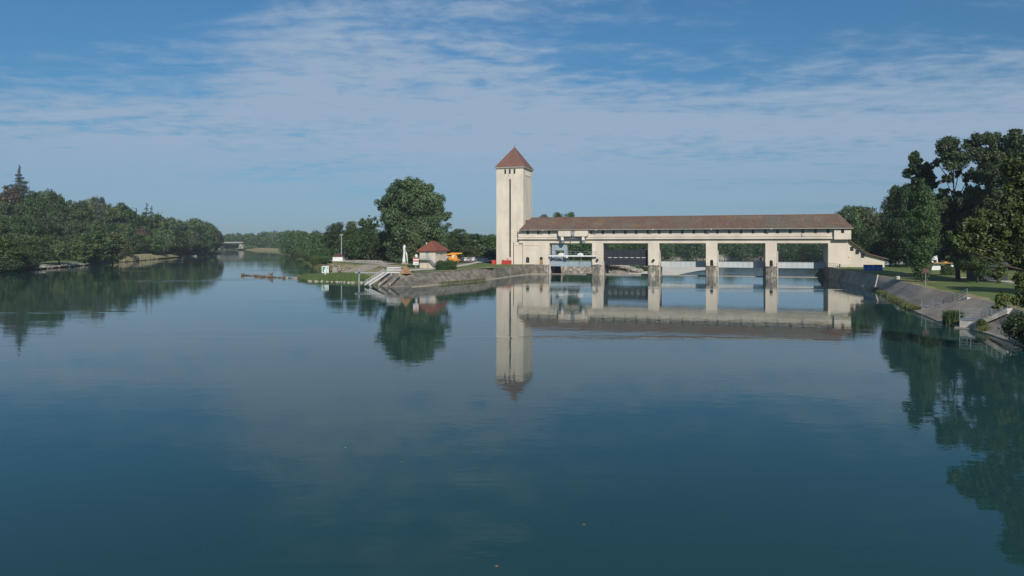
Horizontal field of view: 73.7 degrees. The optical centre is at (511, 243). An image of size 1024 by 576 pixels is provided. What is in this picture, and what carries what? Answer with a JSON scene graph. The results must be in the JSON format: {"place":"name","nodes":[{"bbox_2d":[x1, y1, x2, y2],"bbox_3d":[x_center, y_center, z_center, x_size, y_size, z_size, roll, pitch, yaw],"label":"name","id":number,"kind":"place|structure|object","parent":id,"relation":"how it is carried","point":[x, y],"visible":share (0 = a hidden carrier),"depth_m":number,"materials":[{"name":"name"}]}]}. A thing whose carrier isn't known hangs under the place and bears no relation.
{"place":"outdoors","nodes":[
{"label":"outdoors","id":0,"kind":"place"},
{"bbox_2d":[35,262,85,268],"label":"gravel","id":1,"kind":"structure","parent":0,"point":[52,265],"depth_m":272.26,"materials":[{"name":"grey gravel"}]},
{"bbox_2d":[50,239,69,264],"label":"young tree","id":2,"kind":"object","parent":1,"relation":"on","point":[59,247],"visible":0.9,"depth_m":270.87,"materials":[{"name":"green plant"}]},
{"bbox_2d":[0,249,226,272],"bbox_3d":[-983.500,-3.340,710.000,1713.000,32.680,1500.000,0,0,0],"label":"riverbank","id":3,"kind":"structure","parent":0,"point":[90,262],"depth_m":443.60,"materials":[{"name":"brown soil"}]},
{"bbox_2d":[0,201,19,219],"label":"broadleaf tree","id":4,"kind":"object","parent":3,"relation":"on","point":[7,209],"visible":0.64,"depth_m":357.98,"materials":[{"name":"green plant"}]},
{"bbox_2d":[0,185,23,206],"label":"copper leaved tree","id":5,"kind":"object","parent":3,"relation":"on","point":[11,195],"visible":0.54,"depth_m":400.86,"materials":[{"name":"brown plant"}]},
{"bbox_2d":[0,236,25,259],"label":"broadleaf tree","id":6,"kind":"object","parent":3,"relation":"on","point":[7,254],"visible":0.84,"depth_m":226.39,"materials":[{"name":"green plant"}]},
{"bbox_2d":[0,257,26,272],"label":"overhanging bush","id":7,"kind":"object","parent":3,"relation":"on","point":[7,265],"visible":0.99,"depth_m":220.90,"materials":[{"name":"green plant"}]},
{"bbox_2d":[3,214,26,235],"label":"broadleaf tree","id":8,"kind":"object","parent":3,"relation":"on","point":[16,227],"visible":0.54,"depth_m":325.63,"materials":[{"name":"green plant"}]},
{"bbox_2d":[8,165,29,197],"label":"spruce tree","id":9,"kind":"object","parent":3,"relation":"on","point":[22,189],"visible":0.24,"depth_m":408.46,"materials":[{"name":"green plant"}]},
{"bbox_2d":[15,198,33,220],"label":"broadleaf tree","id":10,"kind":"object","parent":3,"relation":"on","point":[23,206],"visible":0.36,"depth_m":373.98,"materials":[{"name":"green plant"}]},
{"bbox_2d":[15,215,43,236],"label":"broadleaf tree","id":11,"kind":"object","parent":3,"relation":"on","point":[32,227],"visible":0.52,"depth_m":331.09,"materials":[{"name":"green plant"}]},
{"bbox_2d":[18,190,40,204],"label":"broadleaf tree","id":12,"kind":"object","parent":3,"relation":"on","point":[30,196],"visible":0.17,"depth_m":397.67,"materials":[{"name":"green plant"}]},
{"bbox_2d":[19,258,40,270],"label":"overhanging bush","id":13,"kind":"object","parent":3,"relation":"on","point":[32,264],"visible":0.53,"depth_m":235.52,"materials":[{"name":"green plant"}]},
{"bbox_2d":[20,233,47,253],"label":"broadleaf tree","id":14,"kind":"object","parent":3,"relation":"on","point":[28,240],"visible":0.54,"depth_m":294.31,"materials":[{"name":"green plant"}]},
{"bbox_2d":[23,198,53,222],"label":"broadleaf tree","id":15,"kind":"object","parent":3,"relation":"on","point":[35,209],"visible":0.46,"depth_m":374.35,"materials":[{"name":"green plant"}]},
{"bbox_2d":[27,241,54,261],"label":"broadleaf tree","id":16,"kind":"object","parent":3,"relation":"on","point":[40,251],"visible":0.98,"depth_m":260.54,"materials":[{"name":"green plant"}]},
{"bbox_2d":[33,215,56,237],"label":"broadleaf tree","id":17,"kind":"object","parent":3,"relation":"on","point":[46,225],"visible":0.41,"depth_m":344.07,"materials":[{"name":"green plant"}]},
{"bbox_2d":[34,188,61,211],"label":"broadleaf tree","id":18,"kind":"object","parent":3,"relation":"on","point":[46,196],"visible":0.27,"depth_m":399.62,"materials":[{"name":"green plant"}]},
{"bbox_2d":[39,233,60,246],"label":"broadleaf tree","id":19,"kind":"object","parent":3,"relation":"on","point":[49,241],"visible":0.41,"depth_m":323.10,"materials":[{"name":"green plant"}]},
{"bbox_2d":[49,203,70,226],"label":"broadleaf tree","id":20,"kind":"object","parent":3,"relation":"on","point":[57,213],"visible":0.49,"depth_m":398.63,"materials":[{"name":"green plant"}]},
{"bbox_2d":[50,193,70,224],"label":"broadleaf tree","id":21,"kind":"object","parent":3,"relation":"on","point":[61,198],"visible":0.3,"depth_m":403.56,"materials":[{"name":"green plant"}]},
{"bbox_2d":[51,222,71,239],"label":"broadleaf tree","id":22,"kind":"object","parent":3,"relation":"on","point":[61,230],"visible":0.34,"depth_m":356.16,"materials":[{"name":"green plant"}]},
{"bbox_2d":[67,205,88,223],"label":"broadleaf tree","id":23,"kind":"object","parent":3,"relation":"on","point":[76,215],"visible":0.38,"depth_m":406.97,"materials":[{"name":"green plant"}]},
{"bbox_2d":[68,219,88,236],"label":"broadleaf tree","id":24,"kind":"object","parent":3,"relation":"on","point":[77,228],"visible":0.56,"depth_m":380.74,"materials":[{"name":"green plant"}]},
{"bbox_2d":[69,241,94,262],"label":"broadleaf tree","id":25,"kind":"object","parent":3,"relation":"on","point":[81,251],"visible":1,"depth_m":296.03,"materials":[{"name":"green plant"}]},
{"bbox_2d":[73,200,92,223],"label":"broadleaf tree","id":26,"kind":"object","parent":3,"relation":"on","point":[78,204],"visible":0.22,"depth_m":429.72,"materials":[{"name":"green plant"}]},
{"bbox_2d":[79,197,105,228],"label":"broadleaf tree","id":27,"kind":"object","parent":3,"relation":"on","point":[88,203],"visible":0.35,"depth_m":437.21,"materials":[{"name":"green plant"}]},
{"bbox_2d":[84,220,101,233],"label":"broadleaf tree","id":28,"kind":"object","parent":3,"relation":"on","point":[91,227],"visible":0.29,"depth_m":401.49,"materials":[{"name":"green plant"}]},
{"bbox_2d":[90,196,110,226],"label":"tree","id":29,"kind":"object","parent":3,"relation":"on","point":[97,201],"visible":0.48,"depth_m":438.96,"materials":[{"name":"green plant"}]},
{"bbox_2d":[79,230,122,263],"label":"broadleaf tree","id":30,"kind":"object","parent":3,"relation":"on","point":[100,242],"visible":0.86,"depth_m":309.48,"materials":[{"name":"green plant"}]},
{"bbox_2d":[98,221,120,233],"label":"broadleaf tree","id":31,"kind":"object","parent":3,"relation":"on","point":[111,228],"visible":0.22,"depth_m":414.00,"materials":[{"name":"green plant"}]},
{"bbox_2d":[100,203,123,233],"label":"broadleaf tree","id":32,"kind":"object","parent":3,"relation":"on","point":[113,214],"visible":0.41,"depth_m":441.32,"materials":[{"name":"green plant"}]},
{"bbox_2d":[103,232,129,263],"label":"broadleaf tree","id":33,"kind":"object","parent":3,"relation":"on","point":[123,250],"visible":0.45,"depth_m":317.28,"materials":[{"name":"green plant"}]},
{"bbox_2d":[113,202,133,234],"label":"broadleaf tree","id":34,"kind":"object","parent":3,"relation":"on","point":[125,219],"visible":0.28,"depth_m":454.09,"materials":[{"name":"green plant"}]},
{"bbox_2d":[116,223,133,238],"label":"broadleaf tree","id":35,"kind":"object","parent":3,"relation":"on","point":[124,231],"visible":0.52,"depth_m":440.96,"materials":[{"name":"green plant"}]},
{"bbox_2d":[124,207,142,235],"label":"broadleaf tree","id":36,"kind":"object","parent":3,"relation":"on","point":[135,224],"visible":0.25,"depth_m":460.29,"materials":[{"name":"green plant"}]},
{"bbox_2d":[116,254,157,261],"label":"reed bed","id":37,"kind":"object","parent":3,"relation":"on","point":[134,257],"visible":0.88,"depth_m":380.14,"materials":[{"name":"beige plant"}]},
{"bbox_2d":[129,234,151,254],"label":"broadleaf tree","id":38,"kind":"object","parent":3,"relation":"on","point":[140,243],"visible":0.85,"depth_m":409.68,"materials":[{"name":"green plant"}]},
{"bbox_2d":[142,236,164,254],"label":"broadleaf tree","id":39,"kind":"object","parent":3,"relation":"on","point":[155,244],"visible":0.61,"depth_m":430.62,"materials":[{"name":"green plant"}]},
{"bbox_2d":[148,212,171,233],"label":"broadleaf tree","id":40,"kind":"object","parent":3,"relation":"on","point":[159,218],"visible":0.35,"depth_m":487.47,"materials":[{"name":"green plant"}]},
{"bbox_2d":[154,233,177,254],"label":"broadleaf tree","id":41,"kind":"object","parent":3,"relation":"on","point":[167,239],"visible":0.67,"depth_m":457.91,"materials":[{"name":"green plant"}]},
{"bbox_2d":[165,215,179,253],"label":"broadleaf tree","id":42,"kind":"object","parent":3,"relation":"on","point":[172,224],"visible":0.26,"depth_m":498.08,"materials":[{"name":"green plant"}]},
{"bbox_2d":[169,229,188,254],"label":"broadleaf tree","id":43,"kind":"object","parent":3,"relation":"on","point":[181,240],"visible":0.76,"depth_m":477.63,"materials":[{"name":"green plant"}]},
{"bbox_2d":[182,230,199,254],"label":"broadleaf tree","id":44,"kind":"object","parent":3,"relation":"on","point":[192,237],"visible":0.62,"depth_m":503.40,"materials":[{"name":"green plant"}]},
{"bbox_2d":[191,227,208,254],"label":"broadleaf tree","id":45,"kind":"object","parent":3,"relation":"on","point":[202,238],"visible":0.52,"depth_m":528.50,"materials":[{"name":"green plant"}]},
{"bbox_2d":[202,228,217,253],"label":"broadleaf tree","id":46,"kind":"object","parent":3,"relation":"on","point":[211,246],"visible":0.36,"depth_m":558.55,"materials":[{"name":"green plant"}]},
{"bbox_2d":[203,221,220,253],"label":"broadleaf tree","id":47,"kind":"object","parent":3,"relation":"on","point":[216,238],"visible":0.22,"depth_m":578.71,"materials":[{"name":"green plant"}]},
{"bbox_2d":[224,248,385,284],"bbox_3d":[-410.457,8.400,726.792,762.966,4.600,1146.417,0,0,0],"label":"bank","id":48,"kind":"structure","parent":0,"point":[377,269],"depth_m":226.86,"materials":[{"name":"grey concrete"}]},
{"bbox_2d":[323,222,344,254],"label":"broadleaf tree","id":49,"kind":"object","parent":48,"relation":"on","point":[333,233],"visible":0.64,"depth_m":289.49,"materials":[{"name":"green plant"}]},
{"bbox_2d":[341,264,377,272],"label":"ramp","id":50,"kind":"object","parent":48,"relation":"on","point":[364,267],"visible":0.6,"depth_m":210.75,"materials":[{"name":"beige concrete"}]},
{"bbox_2d":[301,275,366,282],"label":"spit","id":51,"kind":"structure","parent":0,"point":[364,281],"depth_m":170.12,"materials":[{"name":"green plant"}]},
{"bbox_2d":[298,272,371,281],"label":"spit grass","id":52,"kind":"structure","parent":51,"relation":"on","point":[341,276],"depth_m":176.53,"materials":[{"name":"green plant"}]},
{"bbox_2d":[0,249,1023,575],"bbox_3d":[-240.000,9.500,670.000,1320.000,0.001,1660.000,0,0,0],"label":"water","id":53,"kind":"structure","parent":0,"point":[210,415],"depth_m":35.26,"materials":[{"name":"blue liquid"}]},
{"bbox_2d":[941,309,964,325],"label":"reed clump","id":54,"kind":"object","parent":53,"relation":"on","point":[948,316],"visible":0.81,"depth_m":79.41,"materials":[{"name":"green plant"}]},
{"bbox_2d":[0,0,1023,236],"label":"sky","id":55,"kind":"structure","parent":0,"point":[235,116],"materials":[{"name":"blue"}]},
{"bbox_2d":[268,247,758,272],"bbox_3d":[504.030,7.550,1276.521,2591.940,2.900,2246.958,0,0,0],"label":"land","id":56,"kind":"structure","parent":0,"point":[410,265],"depth_m":205.21,"materials":[{"name":"green stone"}]},
{"bbox_2d":[220,230,303,249],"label":"woods","id":57,"kind":"object","parent":56,"relation":"on","point":[263,239],"visible":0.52,"depth_m":999.19,"materials":[{"name":"green plant"}]},
{"bbox_2d":[278,229,330,256],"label":"woods","id":58,"kind":"object","parent":56,"relation":"on","point":[313,242],"visible":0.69,"depth_m":477.50,"materials":[{"name":"green plant"}]},
{"bbox_2d":[338,221,360,251],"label":"broadleaf tree","id":59,"kind":"object","parent":56,"relation":"on","point":[349,232],"visible":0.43,"depth_m":287.54,"materials":[{"name":"green plant"}]},
{"bbox_2d":[351,224,379,259],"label":"broadleaf tree","id":60,"kind":"object","parent":56,"relation":"on","point":[365,240],"visible":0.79,"depth_m":272.67,"materials":[{"name":"green plant"}]},
{"bbox_2d":[357,215,380,259],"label":"broadleaf tree","id":61,"kind":"object","parent":56,"relation":"on","point":[363,221],"visible":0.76,"depth_m":272.92,"materials":[{"name":"green plant"}]},
{"bbox_2d":[371,230,392,260],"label":"broadleaf tree","id":62,"kind":"object","parent":56,"relation":"on","point":[379,249],"visible":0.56,"depth_m":247.94,"materials":[{"name":"green plant"}]},
{"bbox_2d":[328,233,495,262],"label":"woods","id":63,"kind":"object","parent":56,"relation":"on","point":[345,253],"visible":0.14,"depth_m":276.42,"materials":[{"name":"green plant"}]},
{"bbox_2d":[374,176,451,262],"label":"giant poplar tree","id":64,"kind":"object","parent":56,"relation":"on","point":[409,206],"visible":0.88,"depth_m":229.81,"materials":[{"name":"green plant"}]},
{"bbox_2d":[404,227,422,267],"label":"birch tree","id":65,"kind":"object","parent":56,"relation":"on","point":[415,243],"visible":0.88,"depth_m":192.17,"materials":[{"name":"green plant"}]},
{"bbox_2d":[416,241,449,267],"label":"house","id":66,"kind":"structure","parent":56,"relation":"on","point":[432,253],"depth_m":189.05,"materials":[{"name":"beige paint"}]},
{"bbox_2d":[433,259,458,269],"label":"round shrub","id":67,"kind":"object","parent":56,"relation":"on","point":[447,264],"visible":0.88,"depth_m":173.73,"materials":[{"name":"green plant"}]},
{"bbox_2d":[444,229,473,257],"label":"broadleaf tree","id":68,"kind":"object","parent":56,"relation":"on","point":[464,240],"visible":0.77,"depth_m":271.96,"materials":[{"name":"green plant"}]},
{"bbox_2d":[380,264,548,286],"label":"embankment","id":69,"kind":"structure","parent":56,"relation":"on","point":[420,279],"depth_m":166.84,"materials":[{"name":"stone"}]},
{"bbox_2d":[477,234,495,256],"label":"broadleaf tree","id":70,"kind":"object","parent":56,"relation":"on","point":[486,240],"visible":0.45,"depth_m":275.47,"materials":[{"name":"green plant"}]},
{"bbox_2d":[495,144,538,263],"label":"tower","id":71,"kind":"structure","parent":56,"relation":"on","point":[514,168],"depth_m":214.08,"materials":[{"name":"beige concrete"}]},
{"bbox_2d":[509,179,510,256],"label":"slit window","id":72,"kind":"structure","parent":71,"relation":"in","point":[509,179],"depth_m":213.99,"materials":[{"name":"beige glass"}]},
{"bbox_2d":[518,214,852,277],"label":"dam","id":73,"kind":"structure","parent":56,"relation":"on","point":[831,233],"depth_m":198.69,"materials":[{"name":"beige concrete"}]},
{"bbox_2d":[552,244,567,260],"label":"portal hoist","id":74,"kind":"object","parent":73,"relation":"on","point":[555,247],"visible":0.84,"depth_m":209.59,"materials":[{"name":"blue metal"}]},
{"bbox_2d":[549,251,596,257],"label":"footbridge","id":75,"kind":"object","parent":73,"relation":"attached to","point":[567,256],"visible":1,"depth_m":206.10,"materials":[{"name":"white paint"}]},
{"bbox_2d":[558,230,588,242],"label":"gate carriage","id":76,"kind":"object","parent":73,"relation":"attached to","point":[572,233],"visible":1,"depth_m":205.07,"materials":[{"name":"white paint"}]},
{"bbox_2d":[849,228,873,250],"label":"broadleaf tree","id":77,"kind":"object","parent":56,"relation":"on","point":[859,236],"visible":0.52,"depth_m":212.46,"materials":[{"name":"green plant"}]},
{"bbox_2d":[862,239,880,256],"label":"broadleaf tree","id":78,"kind":"object","parent":56,"relation":"on","point":[870,250],"visible":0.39,"depth_m":210.40,"materials":[{"name":"green plant"}]},
{"bbox_2d":[627,266,704,274],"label":"gravel bar","id":79,"kind":"object","parent":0,"point":[673,270],"visible":0.36,"depth_m":301.53,"materials":[{"name":"beige gravel"}]},
{"bbox_2d":[561,255,901,273],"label":"bank","id":80,"kind":"structure","parent":0,"point":[578,269],"depth_m":265.36,"materials":[{"name":"grey concrete"}]},
{"bbox_2d":[636,259,902,276],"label":"river","id":81,"kind":"structure","parent":0,"point":[802,272],"depth_m":306.26,"materials":[{"name":"liquid"}]},
{"bbox_2d":[814,268,822,276],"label":"bank","id":82,"kind":"structure","parent":0,"point":[819,273],"depth_m":199.59,"materials":[{"name":"concrete"}]},
{"bbox_2d":[871,225,891,264],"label":"broadleaf tree","id":83,"kind":"object","parent":82,"relation":"on","point":[881,232],"visible":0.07,"depth_m":222.84,"materials":[{"name":"green plant"}]},
{"bbox_2d":[827,267,1023,345],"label":"embankment","id":84,"kind":"structure","parent":0,"point":[914,294],"depth_m":98.77,"materials":[{"name":"concrete"}]},
{"bbox_2d":[869,287,990,330],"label":"waterside plants","id":85,"kind":"object","parent":84,"relation":"on","point":[907,305],"visible":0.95,"depth_m":101.08,"materials":[{"name":"green plant"}]},
{"bbox_2d":[921,289,970,308],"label":"stone landing","id":86,"kind":"object","parent":84,"relation":"on","point":[932,303],"visible":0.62,"depth_m":91.65,"materials":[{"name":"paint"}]},
{"bbox_2d":[954,302,1011,329],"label":"stone landing","id":87,"kind":"object","parent":84,"relation":"on","point":[967,323],"visible":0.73,"depth_m":75.44,"materials":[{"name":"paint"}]},
{"bbox_2d":[945,154,1023,310],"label":"leaning lime tree","id":88,"kind":"object","parent":84,"relation":"on","point":[1007,221],"visible":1,"depth_m":55.90,"materials":[{"name":"green plant"}]},
{"bbox_2d":[995,307,1023,344],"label":"overhanging bush","id":89,"kind":"object","parent":84,"relation":"on","point":[1013,327],"visible":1,"depth_m":62.33,"materials":[{"name":"green plant"}]},
{"bbox_2d":[836,264,1023,308],"bbox_3d":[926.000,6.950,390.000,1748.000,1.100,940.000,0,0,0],"label":"lawn","id":90,"kind":"structure","parent":0,"point":[988,289],"depth_m":125.79,"materials":[{"name":"green plant"}]},
{"bbox_2d":[834,205,867,231],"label":"broadleaf tree","id":91,"kind":"object","parent":90,"relation":"on","point":[849,219],"visible":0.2,"depth_m":226.08,"materials":[{"name":"green plant"}]},
{"bbox_2d":[850,205,881,236],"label":"broadleaf tree","id":92,"kind":"object","parent":90,"relation":"on","point":[870,222],"visible":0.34,"depth_m":232.54,"materials":[{"name":"green plant"}]},
{"bbox_2d":[848,239,888,266],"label":"annex","id":93,"kind":"object","parent":90,"relation":"on","point":[858,256],"visible":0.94,"depth_m":185.19,"materials":[{"name":"white paint"}]},
{"bbox_2d":[873,237,902,266],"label":"broadleaf tree","id":94,"kind":"object","parent":90,"relation":"on","point":[879,247],"visible":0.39,"depth_m":186.42,"materials":[{"name":"green plant"}]},
{"bbox_2d":[879,184,903,266],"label":"column tree","id":95,"kind":"object","parent":90,"relation":"on","point":[892,199],"visible":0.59,"depth_m":183.13,"materials":[{"name":"green plant"}]},
{"bbox_2d":[887,182,911,267],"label":"column tree","id":96,"kind":"object","parent":90,"relation":"on","point":[901,229],"visible":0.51,"depth_m":180.01,"materials":[{"name":"green plant"}]},
{"bbox_2d":[903,177,941,281],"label":"column tree","id":97,"kind":"object","parent":90,"relation":"on","point":[922,217],"visible":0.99,"depth_m":123.00,"materials":[{"name":"green plant"}]},
{"bbox_2d":[901,150,946,277],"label":"tall tree","id":98,"kind":"object","parent":90,"relation":"on","point":[917,169],"visible":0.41,"depth_m":138.88,"materials":[{"name":"green plant"}]},
{"bbox_2d":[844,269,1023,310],"bbox_3d":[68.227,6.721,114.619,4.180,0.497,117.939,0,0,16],"label":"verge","id":99,"kind":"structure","parent":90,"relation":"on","point":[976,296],"depth_m":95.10,"materials":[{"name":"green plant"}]},
{"bbox_2d":[930,135,979,278],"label":"tall tree","id":100,"kind":"object","parent":90,"relation":"on","point":[952,155],"visible":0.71,"depth_m":132.85,"materials":[{"name":"green plant"}]},
{"bbox_2d":[949,243,1004,282],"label":"lime tree","id":101,"kind":"object","parent":90,"relation":"on","point":[977,264],"visible":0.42,"depth_m":120.95,"materials":[{"name":"green plant"}]},
{"bbox_2d":[966,262,1009,280],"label":"slatted shed","id":102,"kind":"structure","parent":90,"relation":"on","point":[969,276],"depth_m":128.00,"materials":[{"name":"grey paint"}]},
{"bbox_2d":[956,128,1022,233],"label":"tall tree","id":103,"kind":"object","parent":90,"relation":"on","point":[990,159],"visible":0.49,"depth_m":129.63,"materials":[{"name":"green plant"}]},
{"bbox_2d":[1003,131,1023,254],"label":"tall tree","id":104,"kind":"object","parent":90,"relation":"on","point":[1014,142],"visible":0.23,"depth_m":118.46,"materials":[{"name":"green plant"}]},
{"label":"path","id":105,"kind":"structure","parent":0,"visible":0},
{"bbox_2d":[461,246,480,261],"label":"broadleaf tree","id":106,"kind":"object","parent":105,"relation":"on","point":[472,251],"visible":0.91,"depth_m":270.26,"materials":[{"name":"green plant"}]},
{"label":"ground","id":107,"kind":"structure","parent":0,"visible":0},
{"bbox_2d":[556,243,822,261],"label":"woods","id":108,"kind":"object","parent":107,"relation":"on","point":[803,252],"visible":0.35,"depth_m":459.35,"materials":[{"name":"green plant"}]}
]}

